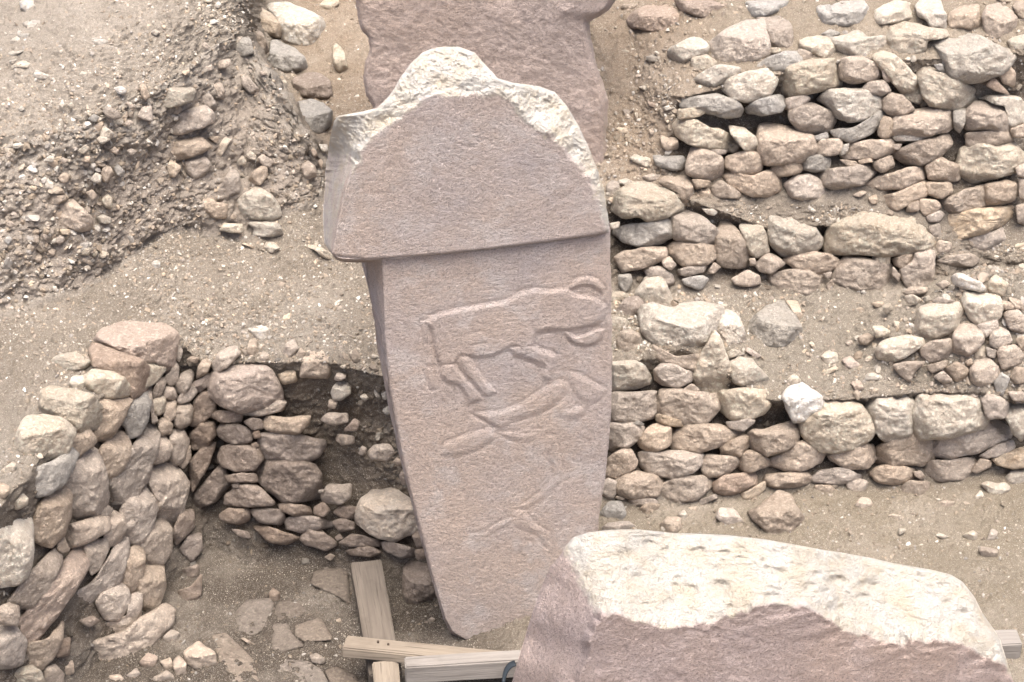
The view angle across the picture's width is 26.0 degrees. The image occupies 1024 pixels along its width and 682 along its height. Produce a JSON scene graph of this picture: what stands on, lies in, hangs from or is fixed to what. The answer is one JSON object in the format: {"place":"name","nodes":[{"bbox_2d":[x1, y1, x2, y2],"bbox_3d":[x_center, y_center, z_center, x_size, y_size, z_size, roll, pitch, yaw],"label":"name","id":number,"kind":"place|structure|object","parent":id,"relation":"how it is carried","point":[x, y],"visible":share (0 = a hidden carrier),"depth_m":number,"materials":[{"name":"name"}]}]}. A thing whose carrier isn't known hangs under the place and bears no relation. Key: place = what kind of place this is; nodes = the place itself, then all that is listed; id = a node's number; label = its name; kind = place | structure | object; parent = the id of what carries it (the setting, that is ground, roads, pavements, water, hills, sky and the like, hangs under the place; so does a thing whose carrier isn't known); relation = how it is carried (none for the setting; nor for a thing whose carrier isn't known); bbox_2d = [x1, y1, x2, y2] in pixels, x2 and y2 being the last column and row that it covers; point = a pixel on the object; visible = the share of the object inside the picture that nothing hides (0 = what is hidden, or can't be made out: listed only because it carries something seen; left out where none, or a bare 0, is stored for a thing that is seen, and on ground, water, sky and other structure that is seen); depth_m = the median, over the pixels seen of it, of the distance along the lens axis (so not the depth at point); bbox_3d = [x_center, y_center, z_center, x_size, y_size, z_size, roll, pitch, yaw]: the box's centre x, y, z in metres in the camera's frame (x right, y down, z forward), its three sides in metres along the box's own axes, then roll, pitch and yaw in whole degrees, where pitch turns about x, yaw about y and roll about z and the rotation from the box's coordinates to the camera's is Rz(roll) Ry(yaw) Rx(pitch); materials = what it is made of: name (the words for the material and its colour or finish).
{"place":"outdoors","nodes":[
{"label":"outdoors","id":0,"kind":"place"},
{"bbox_2d":[0,0,1023,681],"bbox_3d":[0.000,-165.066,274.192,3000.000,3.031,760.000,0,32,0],"label":"ground","id":1,"kind":"structure","parent":0,"point":[334,462],"depth_m":10.89,"materials":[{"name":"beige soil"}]},
{"bbox_2d":[0,482,9,498],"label":"stone","id":2,"kind":"object","parent":1,"relation":"on","point":[4,490],"visible":1,"depth_m":9.39,"materials":[{"name":"beige stone"}]},
{"bbox_2d":[14,493,28,509],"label":"stone","id":3,"kind":"object","parent":1,"relation":"on","point":[21,501],"visible":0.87,"depth_m":9.54,"materials":[{"name":"beige stone"}]},
{"bbox_2d":[19,0,34,11],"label":"stone","id":4,"kind":"object","parent":1,"relation":"on","point":[25,5],"visible":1,"depth_m":10.93,"materials":[{"name":"white stone"}]},
{"bbox_2d":[14,664,45,681],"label":"stone","id":5,"kind":"object","parent":1,"relation":"on","point":[30,673],"visible":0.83,"depth_m":9.87,"materials":[{"name":"beige stone"}]},
{"bbox_2d":[50,194,66,204],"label":"stone","id":6,"kind":"object","parent":1,"relation":"on","point":[57,199],"visible":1,"depth_m":10.49,"materials":[{"name":"beige stone"}]},
{"bbox_2d":[51,351,90,370],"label":"stone","id":7,"kind":"object","parent":1,"relation":"on","point":[73,361],"visible":1,"depth_m":10.20,"materials":[{"name":"beige stone"}]},
{"bbox_2d":[59,198,93,231],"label":"boulder","id":8,"kind":"object","parent":1,"relation":"on","point":[75,216],"visible":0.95,"depth_m":10.54,"materials":[{"name":"beige stone"}]},
{"bbox_2d":[0,320,202,681],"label":"drystone wall","id":9,"kind":"structure","parent":1,"relation":"on","point":[143,482],"depth_m":10.28,"materials":[{"name":"stone"}]},
{"bbox_2d":[101,165,113,182],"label":"stone","id":10,"kind":"object","parent":1,"relation":"on","point":[107,173],"visible":1,"depth_m":10.59,"materials":[{"name":"beige stone"}]},
{"bbox_2d":[102,107,121,119],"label":"stone","id":11,"kind":"object","parent":1,"relation":"on","point":[112,113],"visible":1,"depth_m":10.51,"materials":[{"name":"beige stone"}]},
{"bbox_2d":[137,105,152,121],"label":"stone","id":12,"kind":"object","parent":1,"relation":"on","point":[145,113],"visible":1,"depth_m":10.62,"materials":[{"name":"beige stone"}]},
{"bbox_2d":[139,653,157,666],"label":"stone","id":13,"kind":"object","parent":1,"relation":"on","point":[148,660],"visible":1,"depth_m":10.38,"materials":[{"name":"stone"}]},
{"bbox_2d":[153,670,173,681],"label":"stone","id":14,"kind":"object","parent":1,"relation":"on","point":[164,675],"visible":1,"depth_m":10.29,"materials":[{"name":"beige stone"}]},
{"bbox_2d":[163,629,179,640],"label":"stone","id":15,"kind":"object","parent":1,"relation":"on","point":[171,634],"visible":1,"depth_m":10.53,"materials":[{"name":"beige stone"}]},
{"bbox_2d":[167,160,180,177],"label":"stone","id":16,"kind":"object","parent":1,"relation":"on","point":[173,168],"visible":1,"depth_m":10.85,"materials":[{"name":"beige stone"}]},
{"bbox_2d":[163,87,194,107],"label":"stone","id":17,"kind":"object","parent":1,"relation":"on","point":[177,96],"visible":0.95,"depth_m":10.70,"materials":[{"name":"beige stone"}]},
{"bbox_2d":[173,655,186,674],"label":"stone","id":18,"kind":"object","parent":1,"relation":"on","point":[179,665],"visible":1,"depth_m":10.32,"materials":[{"name":"beige stone"}]},
{"bbox_2d":[171,136,210,160],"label":"stone","id":19,"kind":"object","parent":1,"relation":"on","point":[184,149],"visible":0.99,"depth_m":10.86,"materials":[{"name":"beige stone"}]},
{"bbox_2d":[172,105,215,134],"bbox_3d":[-1.595,-1.079,10.888,0.276,0.151,0.177,0,32,0],"label":"boulder","id":20,"kind":"object","parent":1,"relation":"on","point":[196,118],"visible":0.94,"depth_m":10.83,"materials":[{"name":"beige stone"}]},
{"bbox_2d":[184,155,211,178],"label":"stone","id":21,"kind":"object","parent":1,"relation":"on","point":[199,166],"visible":0.99,"depth_m":10.91,"materials":[{"name":"beige stone"}]},
{"bbox_2d":[183,641,217,668],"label":"stone","id":22,"kind":"object","parent":1,"relation":"on","point":[198,654],"visible":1,"depth_m":10.35,"materials":[{"name":"beige stone"}]},
{"bbox_2d":[201,93,217,110],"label":"stone","id":23,"kind":"object","parent":1,"relation":"on","point":[209,100],"visible":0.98,"depth_m":10.94,"materials":[{"name":"beige stone"}]},
{"bbox_2d":[202,198,227,218],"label":"stone","id":24,"kind":"object","parent":1,"relation":"on","point":[213,208],"visible":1,"depth_m":10.96,"materials":[{"name":"beige stone"}]},
{"bbox_2d":[214,82,224,98],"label":"stone","id":25,"kind":"object","parent":1,"relation":"on","point":[219,87],"visible":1,"depth_m":10.99,"materials":[{"name":"beige stone"}]},
{"bbox_2d":[215,137,230,155],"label":"stone","id":26,"kind":"object","parent":1,"relation":"on","point":[222,147],"visible":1,"depth_m":11.01,"materials":[{"name":"beige stone"}]},
{"bbox_2d":[217,169,240,195],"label":"stone","id":27,"kind":"object","parent":1,"relation":"on","point":[230,184],"visible":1,"depth_m":11.00,"materials":[{"name":"beige stone"}]},
{"bbox_2d":[219,223,242,233],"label":"stone","id":28,"kind":"object","parent":1,"relation":"on","point":[232,227],"visible":1,"depth_m":10.99,"materials":[{"name":"beige stone"}]},
{"bbox_2d":[212,633,258,681],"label":"floor slab","id":29,"kind":"structure","parent":1,"relation":"on","point":[230,650],"depth_m":10.42,"materials":[{"name":"beige stone"}]},
{"bbox_2d":[235,37,253,56],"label":"stone","id":30,"kind":"object","parent":1,"relation":"on","point":[244,47],"visible":1,"depth_m":11.19,"materials":[{"name":"grey stone"}]},
{"bbox_2d":[241,73,259,93],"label":"stone","id":31,"kind":"object","parent":1,"relation":"on","point":[249,85],"visible":1,"depth_m":11.15,"materials":[{"name":"beige stone"}]},
{"bbox_2d":[236,598,274,634],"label":"floor slab","id":32,"kind":"structure","parent":1,"relation":"on","point":[257,612],"depth_m":10.69,"materials":[{"name":"beige stone"}]},
{"bbox_2d":[249,165,267,185],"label":"stone","id":33,"kind":"object","parent":1,"relation":"on","point":[258,176],"visible":1,"depth_m":11.08,"materials":[{"name":"beige stone"}]},
{"bbox_2d":[248,325,269,339],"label":"stone","id":34,"kind":"object","parent":1,"relation":"on","point":[260,332],"visible":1,"depth_m":10.69,"materials":[{"name":"white stone"}]},
{"bbox_2d":[237,186,282,220],"bbox_3d":[-1.268,-0.685,11.107,0.230,0.185,0.170,0,32,0],"label":"boulder","id":35,"kind":"object","parent":1,"relation":"on","point":[257,203],"visible":1,"depth_m":11.05,"materials":[{"name":"beige stone"}]},
{"bbox_2d":[255,29,268,53],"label":"stone","id":36,"kind":"object","parent":1,"relation":"on","point":[261,40],"visible":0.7,"depth_m":12.10,"materials":[{"name":"beige stone"}]},
{"bbox_2d":[248,221,282,236],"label":"stone","id":37,"kind":"object","parent":1,"relation":"on","point":[267,229],"visible":1,"depth_m":11.04,"materials":[{"name":"beige stone"}]},
{"bbox_2d":[258,154,273,167],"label":"stone","id":38,"kind":"object","parent":1,"relation":"on","point":[266,161],"visible":1,"depth_m":11.09,"materials":[{"name":"beige stone"}]},
{"bbox_2d":[260,8,281,37],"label":"stone","id":39,"kind":"object","parent":1,"relation":"on","point":[270,24],"visible":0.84,"depth_m":12.37,"materials":[{"name":"beige stone"}]},
{"bbox_2d":[264,242,279,252],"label":"stone","id":40,"kind":"object","parent":1,"relation":"on","point":[273,247],"visible":1,"depth_m":11.01,"materials":[{"name":"beige stone"}]},
{"bbox_2d":[277,369,296,384],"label":"stone","id":41,"kind":"object","parent":1,"relation":"on","point":[287,377],"visible":1,"depth_m":10.64,"materials":[{"name":"beige stone"}]},
{"bbox_2d":[267,39,307,72],"bbox_3d":[-1.263,-1.549,12.260,0.266,0.162,0.217,17,36,25],"label":"boulder","id":42,"kind":"object","parent":1,"relation":"on","point":[283,57],"visible":0.93,"depth_m":12.18,"materials":[{"name":"grey stone"}]},
{"bbox_2d":[271,623,303,651],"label":"floor slab","id":43,"kind":"structure","parent":1,"relation":"on","point":[284,639],"depth_m":10.54,"materials":[{"name":"beige stone"}]},
{"bbox_2d":[275,598,304,620],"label":"floor slab","id":44,"kind":"structure","parent":1,"relation":"on","point":[289,607],"depth_m":10.72,"materials":[{"name":"beige stone"}]},
{"bbox_2d":[283,338,297,356],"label":"stone","id":45,"kind":"object","parent":1,"relation":"on","point":[290,349],"visible":1,"depth_m":10.62,"materials":[{"name":"beige stone"}]},
{"bbox_2d":[267,1,325,45],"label":"boulder","id":46,"kind":"object","parent":1,"relation":"on","point":[304,26],"visible":0.98,"depth_m":12.43,"materials":[{"name":"white stone"}]},
{"bbox_2d":[174,345,425,560],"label":"drystone wall","id":47,"kind":"structure","parent":1,"relation":"on","point":[279,456],"depth_m":10.78,"materials":[{"name":"stone"}]},
{"bbox_2d":[246,338,258,354],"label":"stone","id":48,"kind":"object","parent":47,"relation":"on","point":[252,347],"visible":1,"depth_m":10.65,"materials":[{"name":"beige stone"}]},
{"bbox_2d":[277,660,327,681],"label":"floor slab","id":49,"kind":"structure","parent":1,"relation":"on","point":[317,674],"depth_m":10.35,"materials":[{"name":"beige stone"}]},
{"bbox_2d":[301,161,316,178],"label":"stone","id":50,"kind":"object","parent":1,"relation":"on","point":[309,169],"visible":1,"depth_m":11.20,"materials":[{"name":"beige stone"}]},
{"bbox_2d":[292,72,332,98],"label":"boulder","id":51,"kind":"object","parent":1,"relation":"on","point":[317,85],"visible":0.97,"depth_m":12.01,"materials":[{"name":"brown stone"}]},
{"bbox_2d":[295,618,332,641],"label":"floor slab","id":52,"kind":"structure","parent":1,"relation":"on","point":[315,630],"depth_m":10.58,"materials":[{"name":"beige stone"}]},
{"bbox_2d":[298,99,332,133],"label":"boulder","id":53,"kind":"object","parent":1,"relation":"on","point":[317,114],"visible":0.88,"depth_m":11.71,"materials":[{"name":"grey stone"}]},
{"bbox_2d":[300,350,330,378],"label":"boulder","id":54,"kind":"object","parent":1,"relation":"on","point":[313,368],"visible":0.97,"depth_m":10.62,"materials":[{"name":"beige stone"}]},
{"bbox_2d":[309,653,325,664],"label":"stone","id":55,"kind":"object","parent":1,"relation":"on","point":[315,658],"visible":1,"depth_m":10.40,"materials":[{"name":"beige stone"}]},
{"bbox_2d":[304,244,335,259],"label":"stone","id":56,"kind":"object","parent":1,"relation":"on","point":[323,253],"visible":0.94,"depth_m":11.04,"materials":[{"name":"beige stone"}]},
{"bbox_2d":[319,0,339,9],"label":"stone","id":57,"kind":"object","parent":1,"relation":"on","point":[327,4],"visible":1,"depth_m":12.67,"materials":[{"name":"beige stone"}]},
{"bbox_2d":[310,568,349,603],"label":"floor slab","id":58,"kind":"structure","parent":1,"relation":"on","point":[334,581],"depth_m":10.88,"materials":[{"name":"beige stone"}]},
{"bbox_2d":[332,43,347,72],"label":"stone","id":59,"kind":"object","parent":1,"relation":"on","point":[339,61],"visible":1,"depth_m":12.23,"materials":[{"name":"beige stone"}]},
{"bbox_2d":[324,666,357,681],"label":"floor slab","id":60,"kind":"structure","parent":1,"relation":"on","point":[335,674],"depth_m":10.31,"materials":[{"name":"beige stone"}]},
{"bbox_2d":[331,381,350,400],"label":"stone","id":61,"kind":"object","parent":1,"relation":"on","point":[340,390],"visible":1,"depth_m":10.65,"materials":[{"name":"beige stone"}]},
{"bbox_2d":[351,560,401,681],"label":"plank","id":62,"kind":"object","parent":1,"relation":"on","point":[371,599],"visible":0.73,"depth_m":10.52,"materials":[{"name":"brown wood"}]},
{"bbox_2d":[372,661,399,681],"bbox_3d":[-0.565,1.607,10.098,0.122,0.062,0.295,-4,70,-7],"label":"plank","id":63,"kind":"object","parent":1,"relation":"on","point":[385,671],"visible":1,"depth_m":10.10,"materials":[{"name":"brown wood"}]},
{"bbox_2d":[342,636,496,662],"bbox_3d":[-0.269,1.438,10.108,1.018,0.067,0.107,4,28,10],"label":"plank","id":64,"kind":"object","parent":63,"relation":"on","point":[375,649],"visible":0.58,"depth_m":10.13,"materials":[{"name":"brown wood"}]},
{"bbox_2d":[404,650,520,681],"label":"beam","id":65,"kind":"structure","parent":64,"relation":"on","point":[460,666],"depth_m":9.87,"materials":[{"name":"brown wood"}]},
{"bbox_2d":[402,561,435,604],"bbox_3d":[-0.453,1.204,10.862,0.172,0.213,0.210,0,32,0],"label":"boulder","id":66,"kind":"object","parent":1,"relation":"on","point":[417,586],"visible":0.89,"depth_m":10.78,"materials":[{"name":"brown stone"}]},
{"bbox_2d":[323,46,612,639],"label":"carved pillar","id":67,"kind":"structure","parent":1,"relation":"on","point":[466,223],"depth_m":9.49,"materials":[{"name":"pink stone"}]},
{"bbox_2d":[355,0,615,163],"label":"pillar","id":68,"kind":"structure","parent":1,"relation":"on","point":[547,44],"depth_m":10.81,"materials":[{"name":"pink stone"}]},
{"bbox_2d":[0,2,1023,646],"bbox_3d":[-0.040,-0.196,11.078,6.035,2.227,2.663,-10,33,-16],"label":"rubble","id":69,"kind":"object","parent":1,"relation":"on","point":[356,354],"visible":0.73,"depth_m":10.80,"materials":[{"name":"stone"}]},
{"bbox_2d":[606,180,619,194],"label":"stone","id":70,"kind":"object","parent":1,"relation":"on","point":[612,186],"visible":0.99,"depth_m":11.15,"materials":[{"name":"beige stone"}]},
{"bbox_2d":[600,500,626,519],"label":"stone","id":71,"kind":"object","parent":1,"relation":"on","point":[614,509],"visible":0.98,"depth_m":10.85,"materials":[{"name":"grey stone"}]},
{"bbox_2d":[602,521,635,530],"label":"stone","id":72,"kind":"object","parent":1,"relation":"on","point":[619,525],"visible":0.81,"depth_m":10.78,"materials":[{"name":"beige stone"}]},
{"bbox_2d":[630,154,650,167],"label":"stone","id":73,"kind":"object","parent":1,"relation":"on","point":[641,160],"visible":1,"depth_m":11.24,"materials":[{"name":"beige stone"}]},
{"bbox_2d":[626,4,679,31],"bbox_3d":[0.742,-1.684,11.639,0.286,0.176,0.312,0,32,0],"label":"boulder","id":74,"kind":"object","parent":1,"relation":"on","point":[651,18],"visible":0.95,"depth_m":11.52,"materials":[{"name":"stone"}]},
{"bbox_2d":[653,155,685,170],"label":"stone","id":75,"kind":"object","parent":1,"relation":"on","point":[674,163],"visible":1,"depth_m":11.18,"materials":[{"name":"grey stone"}]},
{"bbox_2d":[660,135,678,150],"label":"stone","id":76,"kind":"object","parent":1,"relation":"on","point":[669,144],"visible":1,"depth_m":11.19,"materials":[{"name":"beige stone"}]},
{"bbox_2d":[660,516,681,532],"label":"stone","id":77,"kind":"object","parent":1,"relation":"on","point":[670,524],"visible":0.95,"depth_m":10.79,"materials":[{"name":"beige stone"}]},
{"bbox_2d":[659,175,693,205],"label":"stone","id":78,"kind":"object","parent":1,"relation":"on","point":[682,186],"visible":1,"depth_m":11.16,"materials":[{"name":"beige stone"}]},
{"bbox_2d":[674,0,726,17],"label":"boulder","id":79,"kind":"object","parent":1,"relation":"on","point":[701,8],"visible":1,"depth_m":11.47,"materials":[{"name":"stone"}]},
{"bbox_2d":[715,507,742,524],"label":"stone","id":80,"kind":"object","parent":1,"relation":"on","point":[724,515],"visible":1,"depth_m":10.82,"materials":[{"name":"beige stone"}]},
{"bbox_2d":[512,529,1012,681],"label":"front pillar","id":81,"kind":"structure","parent":1,"relation":"on","point":[626,605],"depth_m":6.70,"materials":[{"name":"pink stone"}]},
{"bbox_2d":[745,0,788,16],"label":"stone","id":82,"kind":"object","parent":1,"relation":"on","point":[759,8],"visible":1,"depth_m":11.39,"materials":[{"name":"grey stone"}]},
{"bbox_2d":[610,181,935,294],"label":"drystone wall","id":83,"kind":"structure","parent":1,"relation":"on","point":[699,244],"depth_m":11.20,"materials":[{"name":"beige stone"}]},
{"bbox_2d":[748,300,802,346],"bbox_3d":[1.323,-0.052,11.160,0.303,0.234,0.287,-16,35,-24],"label":"boulder","id":84,"kind":"object","parent":1,"relation":"on","point":[777,323],"visible":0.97,"depth_m":11.06,"materials":[{"name":"grey stone"}]},
{"bbox_2d":[747,490,804,533],"bbox_3d":[1.299,0.864,10.858,0.270,0.224,0.217,-9,33,-15],"label":"boulder","id":85,"kind":"object","parent":1,"relation":"on","point":[777,511],"visible":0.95,"depth_m":10.77,"materials":[{"name":"beige stone"}]},
{"bbox_2d":[785,300,801,319],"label":"stone","id":86,"kind":"object","parent":1,"relation":"on","point":[794,305],"visible":0.98,"depth_m":11.18,"materials":[{"name":"beige stone"}]},
{"bbox_2d":[603,276,1023,513],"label":"drystone wall","id":87,"kind":"structure","parent":1,"relation":"on","point":[923,429],"depth_m":10.89,"materials":[{"name":"beige stone"}]},
{"bbox_2d":[821,351,837,363],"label":"stone","id":88,"kind":"object","parent":1,"relation":"on","point":[828,357],"visible":1,"depth_m":11.00,"materials":[{"name":"beige stone"}]},
{"bbox_2d":[816,0,868,26],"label":"boulder","id":89,"kind":"object","parent":1,"relation":"on","point":[848,13],"visible":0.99,"depth_m":11.27,"materials":[{"name":"grey stone"}]},
{"bbox_2d":[667,15,1023,267],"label":"drystone wall","id":90,"kind":"structure","parent":1,"relation":"on","point":[944,90],"depth_m":11.17,"materials":[{"name":"beige stone"}]},
{"bbox_2d":[981,2,1017,38],"bbox_3d":[2.478,-1.621,11.302,0.243,0.171,0.180,-28,41,-37],"label":"boulder","id":91,"kind":"object","parent":90,"relation":"on","point":[999,20],"visible":0.99,"depth_m":11.22,"materials":[{"name":"beige stone"}]},
{"bbox_2d":[1007,34,1023,49],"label":"stone","id":92,"kind":"object","parent":90,"relation":"on","point":[1016,41],"visible":1,"depth_m":11.17,"materials":[{"name":"beige stone"}]},
{"bbox_2d":[841,356,859,367],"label":"stone","id":93,"kind":"object","parent":1,"relation":"on","point":[849,361],"visible":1,"depth_m":10.97,"materials":[{"name":"stone"}]},
{"bbox_2d":[854,497,872,507],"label":"stone","id":94,"kind":"object","parent":1,"relation":"on","point":[863,502],"visible":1,"depth_m":10.94,"materials":[{"name":"beige stone"}]},
{"bbox_2d":[873,0,912,24],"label":"boulder","id":95,"kind":"object","parent":1,"relation":"on","point":[895,11],"visible":0.98,"depth_m":11.27,"materials":[{"name":"beige stone"}]},
{"bbox_2d":[915,0,946,28],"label":"stone","id":96,"kind":"object","parent":1,"relation":"on","point":[932,13],"visible":0.96,"depth_m":11.25,"materials":[{"name":"beige stone"}]},
{"bbox_2d":[857,273,1023,401],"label":"tumbled wall","id":97,"kind":"structure","parent":1,"relation":"on","point":[937,318],"depth_m":10.84,"materials":[{"name":"beige stone"}]},
{"bbox_2d":[947,4,981,29],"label":"stone","id":98,"kind":"object","parent":1,"relation":"on","point":[967,16],"visible":1,"depth_m":11.26,"materials":[{"name":"beige stone"}]},
{"bbox_2d":[979,546,997,556],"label":"stone","id":99,"kind":"object","parent":1,"relation":"on","point":[987,552],"visible":1,"depth_m":10.64,"materials":[{"name":"beige stone"}]},
{"bbox_2d":[980,481,1009,493],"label":"stone","id":100,"kind":"object","parent":1,"relation":"on","point":[996,488],"visible":1,"depth_m":11.03,"materials":[{"name":"beige stone"}]},
{"bbox_2d":[995,629,1021,658],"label":"beam","id":101,"kind":"structure","parent":1,"relation":"on","point":[1011,642],"depth_m":10.05,"materials":[{"name":"brown wood"}]},
{"bbox_2d":[1005,469,1023,483],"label":"stone","id":102,"kind":"object","parent":1,"relation":"on","point":[1014,476],"visible":1,"depth_m":11.11,"materials":[{"name":"beige stone"}]},
{"bbox_2d":[1012,0,1023,18],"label":"stone","id":103,"kind":"object","parent":1,"relation":"on","point":[1018,6],"visible":1,"depth_m":11.29,"materials":[{"name":"beige stone"}]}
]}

